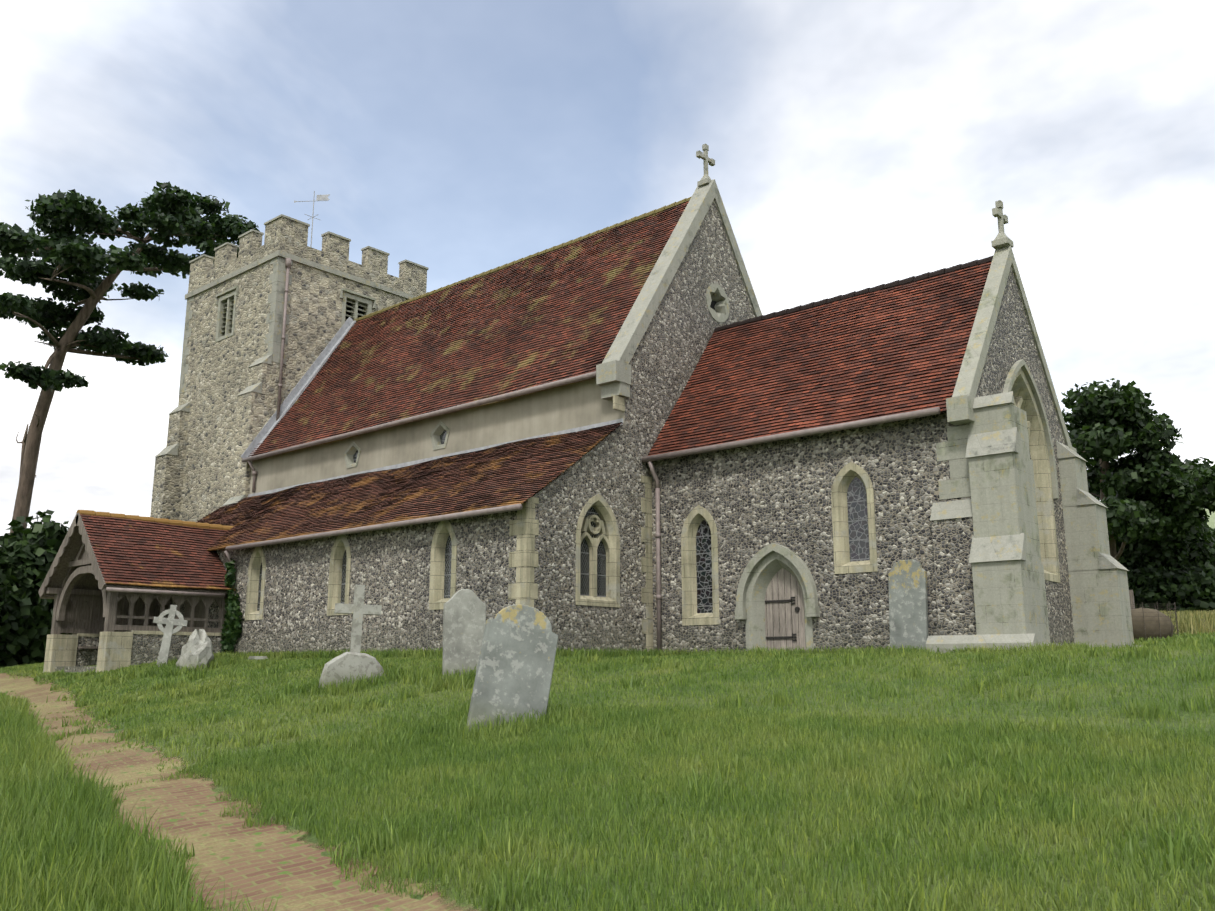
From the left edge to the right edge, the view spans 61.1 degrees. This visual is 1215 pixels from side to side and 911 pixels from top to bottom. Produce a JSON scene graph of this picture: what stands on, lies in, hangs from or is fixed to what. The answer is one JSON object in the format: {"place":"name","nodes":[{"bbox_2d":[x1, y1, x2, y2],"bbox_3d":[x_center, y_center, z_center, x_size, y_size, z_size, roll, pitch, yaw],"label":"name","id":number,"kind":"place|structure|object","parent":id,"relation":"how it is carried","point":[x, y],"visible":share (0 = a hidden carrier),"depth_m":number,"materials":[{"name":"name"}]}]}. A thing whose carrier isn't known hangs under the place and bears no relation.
{"place":"outdoors","nodes":[
{"label":"outdoors","id":0,"kind":"place"},
{"bbox_2d":[55,634,222,671],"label":"porch dwarf walls","id":1,"kind":"structure","parent":0,"point":[146,648],"depth_m":24.61,"materials":[{"name":"grey stone"}]},
{"bbox_2d":[0,673,483,910],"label":"brick path","id":2,"kind":"structure","parent":0,"point":[264,862],"depth_m":7.50,"materials":[{"name":"brown brick"}]},
{"bbox_2d":[178,237,426,521],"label":"tower walls","id":3,"kind":"structure","parent":0,"point":[216,378],"depth_m":34.58,"materials":[{"name":"grey stone"}]},
{"bbox_2d":[221,299,366,332],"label":"belfry louvres","id":4,"kind":"object","parent":3,"relation":"attached to","point":[350,311],"visible":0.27,"depth_m":35.54,"materials":[{"name":"grey wood"}]},
{"bbox_2d":[353,196,691,321],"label":"roof ridge","id":5,"kind":"structure","parent":0,"point":[512,263],"depth_m":29.85,"materials":[{"name":"brown tile"}]},
{"bbox_2d":[43,368,1060,672],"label":"dressings","id":6,"kind":"structure","parent":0,"point":[115,650],"depth_m":20.83,"materials":[{"name":"beige stone"}]},
{"bbox_2d":[0,508,1214,910],"bbox_3d":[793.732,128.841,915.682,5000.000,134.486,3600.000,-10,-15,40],"label":"ground","id":7,"kind":"structure","parent":0,"point":[466,906],"depth_m":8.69,"materials":[{"name":"green plant"}]},
{"bbox_2d":[0,509,71,665],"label":"hedge","id":8,"kind":"object","parent":7,"relation":"on","point":[23,639],"depth_m":35.37,"materials":[{"name":"green plant"}]},
{"bbox_2d":[0,181,258,534],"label":"pine","id":9,"kind":"object","parent":7,"relation":"on","point":[169,211],"depth_m":40.70,"materials":[{"name":"green plant"}]},
{"bbox_2d":[16,424,35,477],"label":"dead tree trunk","id":10,"kind":"object","parent":9,"relation":"attached to","point":[23,442],"visible":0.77,"depth_m":45.14,"materials":[{"name":"brown plant"}]},
{"bbox_2d":[38,512,233,648],"bbox_3d":[-11.505,3.468,26.087,3.765,3.642,4.070,-10,-15,40],"label":"porch timber frame","id":11,"kind":"object","parent":7,"relation":"on","point":[76,586],"visible":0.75,"depth_m":25.53,"materials":[{"name":"grey wood"}]},
{"bbox_2d":[76,510,235,590],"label":"porch roof","id":12,"kind":"structure","parent":11,"relation":"on","point":[123,545],"depth_m":25.30,"materials":[{"name":"red tile"}]},
{"bbox_2d":[153,605,187,666],"bbox_3d":[-9.488,4.079,22.109,0.680,1.740,0.100,10,-18,-15],"label":"celtic cross","id":13,"kind":"object","parent":7,"relation":"on","point":[170,622],"visible":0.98,"depth_m":22.17,"materials":[{"name":"grey stone"}]},
{"bbox_2d":[176,629,213,670],"bbox_3d":[-8.631,4.228,21.576,0.737,1.170,1.232,5,-13,-23],"label":"memorial rock","id":14,"kind":"object","parent":7,"relation":"on","point":[197,646],"visible":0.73,"depth_m":21.29,"materials":[{"name":"grey stone"}]},
{"bbox_2d":[220,558,243,652],"bbox_3d":[-9.308,3.860,25.527,0.903,2.647,0.330,-10,-15,40],"label":"ivy on wall","id":15,"kind":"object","parent":7,"relation":"on","point":[232,633],"visible":0.83,"depth_m":25.43,"materials":[{"name":"green plant"}]},
{"bbox_2d":[248,656,267,659],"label":"stone slab","id":16,"kind":"structure","parent":7,"relation":"on","point":[256,657],"depth_m":22.69,"materials":[{"name":"grey stone"}]},
{"bbox_2d":[150,217,426,519],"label":"tower parapet buttresses","id":17,"kind":"structure","parent":7,"relation":"on","point":[252,415],"depth_m":35.10,"materials":[{"name":"grey stone"}]},
{"bbox_2d":[319,585,384,687],"bbox_3d":[-3.990,2.995,16.307,1.040,1.880,0.400,6,-15,-18],"label":"grave cross","id":18,"kind":"object","parent":7,"relation":"on","point":[354,661],"visible":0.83,"depth_m":16.13,"materials":[{"name":"grey stone"}]},
{"bbox_2d":[172,200,754,653],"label":"nave aisle walls","id":19,"kind":"structure","parent":7,"relation":"on","point":[390,570],"depth_m":22.66,"materials":[{"name":"grey stone"}]},
{"bbox_2d":[197,422,622,550],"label":"aisle roof","id":20,"kind":"structure","parent":19,"relation":"on","point":[500,464],"depth_m":23.55,"materials":[{"name":"tile"}]},
{"bbox_2d":[241,191,622,496],"bbox_3d":[-6.713,-5.394,29.551,3.787,12.500,18.864,8,-14,-35],"label":"leadwork and vane","id":21,"kind":"object","parent":19,"relation":"attached to","point":[297,391],"visible":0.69,"depth_m":32.37,"materials":[{"name":"grey metal"}]},
{"bbox_2d":[248,200,689,456],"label":"nave roof","id":22,"kind":"structure","parent":19,"relation":"on","point":[359,389],"depth_m":27.73,"materials":[{"name":"red tile"}]},
{"bbox_2d":[442,589,485,680],"bbox_3d":[-2.205,2.991,15.851,0.660,1.865,0.100,5,-16,-24],"label":"gravestone","id":23,"kind":"object","parent":7,"relation":"on","point":[464,616],"visible":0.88,"depth_m":15.86,"materials":[{"name":"grey stone"}]},
{"bbox_2d":[40,258,940,650],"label":"gutters and pipes","id":24,"kind":"object","parent":7,"relation":"on","point":[644,460],"visible":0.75,"depth_m":22.13,"materials":[{"name":"metal"}]},
{"bbox_2d":[467,604,558,731],"bbox_3d":[-1.070,2.615,11.549,0.860,1.920,0.110,17,-25,-18],"label":"headstone","id":25,"kind":"object","parent":7,"relation":"on","point":[515,667],"visible":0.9,"depth_m":11.60,"materials":[{"name":"grey stone"}]},
{"bbox_2d":[215,200,1140,652],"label":"stone dressings","id":26,"kind":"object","parent":7,"relation":"on","point":[1001,494],"visible":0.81,"depth_m":19.34,"materials":[{"name":"beige stone"}]},
{"bbox_2d":[257,430,605,610],"bbox_3d":[-4.297,1.221,23.919,9.760,4.530,2.820,-10,-15,40],"label":"window glass","id":27,"kind":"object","parent":26,"relation":"attached to","point":[584,571],"depth_m":20.93,"materials":[{"name":"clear glass"}]},
{"bbox_2d":[345,298,715,321],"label":"dark openings","id":28,"kind":"object","parent":26,"relation":"on","point":[713,303],"visible":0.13,"depth_m":35.67,"materials":[{"name":"black"}]},
{"bbox_2d":[155,144,1128,643],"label":"copings and strings","id":29,"kind":"object","parent":26,"relation":"on","point":[613,372],"visible":0.56,"depth_m":23.49},
{"bbox_2d":[765,568,805,650],"bbox_3d":[3.421,3.082,19.917,0.880,1.810,0.001,-10,-15,40],"label":"priest door","id":30,"kind":"structure","parent":26,"relation":"attached to","point":[784,619],"depth_m":19.93,"materials":[{"name":"grey wood"}]},
{"bbox_2d":[765,597,799,640],"bbox_3d":[3.383,3.167,19.910,0.769,0.842,0.025,-10,-15,40],"label":"door ironwork","id":31,"kind":"object","parent":30,"relation":"attached to","point":[797,609],"depth_m":19.85,"materials":[{"name":"metal"}]},
{"bbox_2d":[651,267,1074,652],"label":"chancel walls","id":32,"kind":"structure","parent":7,"relation":"on","point":[753,500],"depth_m":19.80,"materials":[{"name":"grey stone"}]},
{"bbox_2d":[648,261,991,455],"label":"chancel roof","id":33,"kind":"structure","parent":32,"relation":"on","point":[925,307],"depth_m":21.08,"materials":[{"name":"red tile"}]},
{"bbox_2d":[696,395,1030,612],"bbox_3d":[4.993,0.799,20.090,6.761,4.350,1.995,-2,-12,10],"label":"window glass","id":34,"kind":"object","parent":32,"relation":"attached to","point":[858,521],"depth_m":19.31,"materials":[{"name":"grey glass"}]},
{"bbox_2d":[888,559,928,649],"bbox_3d":[5.238,2.820,17.919,0.690,2.020,0.090,-10,-20,40],"label":"headstone","id":35,"kind":"object","parent":7,"relation":"on","point":[908,606],"visible":0.85,"depth_m":17.93,"materials":[{"name":"grey stone"}]},
{"bbox_2d":[1061,378,1214,560],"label":"tree","id":36,"kind":"object","parent":7,"relation":"on","point":[1148,486],"depth_m":34.94,"materials":[{"name":"green plant"}]},
{"bbox_2d":[1131,607,1173,640],"bbox_3d":[13.150,4.231,25.244,1.360,1.000,1.008,-10,-15,40],"label":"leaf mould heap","id":37,"kind":"object","parent":7,"relation":"on","point":[1151,624],"visible":0.4,"depth_m":24.82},
{"bbox_2d":[1130,603,1178,637],"bbox_3d":[13.150,4.085,25.274,1.511,0.900,1.181,-10,-15,40],"label":"wire netting","id":38,"kind":"object","parent":7,"relation":"on","point":[1158,616],"visible":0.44,"depth_m":24.73,"materials":[{"name":"grey metal"}]},
{"bbox_2d":[1116,512,1214,613],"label":"hedge","id":39,"kind":"object","parent":7,"relation":"on","point":[1145,565],"depth_m":36.97,"materials":[{"name":"green plant"}]},
{"bbox_2d":[1129,590,1204,629],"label":"fence posts","id":40,"kind":"object","parent":7,"relation":"on","point":[1131,595],"visible":0.18,"depth_m":26.33,"materials":[{"name":"brown wood"}]},
{"bbox_2d":[0,0,1214,535],"label":"sky","id":41,"kind":"structure","parent":0,"point":[855,145],"materials":[{"name":"white"}]},
{"bbox_2d":[714,255,993,334],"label":"roof ridge","id":42,"kind":"structure","parent":0,"point":[924,276],"depth_m":22.48,"materials":[{"name":"brown tile"}]},
{"bbox_2d":[932,517,976,634],"bbox_3d":[5.968,2.641,17.381,0.740,3.150,0.200,-10,-15,40],"label":"wall panel","id":43,"kind":"object","parent":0,"point":[952,540],"visible":0.43,"depth_m":17.45,"materials":[{"name":"grey stone"}]},
{"bbox_2d":[1160,610,1214,634],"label":"long grass","id":44,"kind":"structure","parent":0,"point":[1191,622],"depth_m":27.36,"materials":[{"name":"plant"}]}
]}

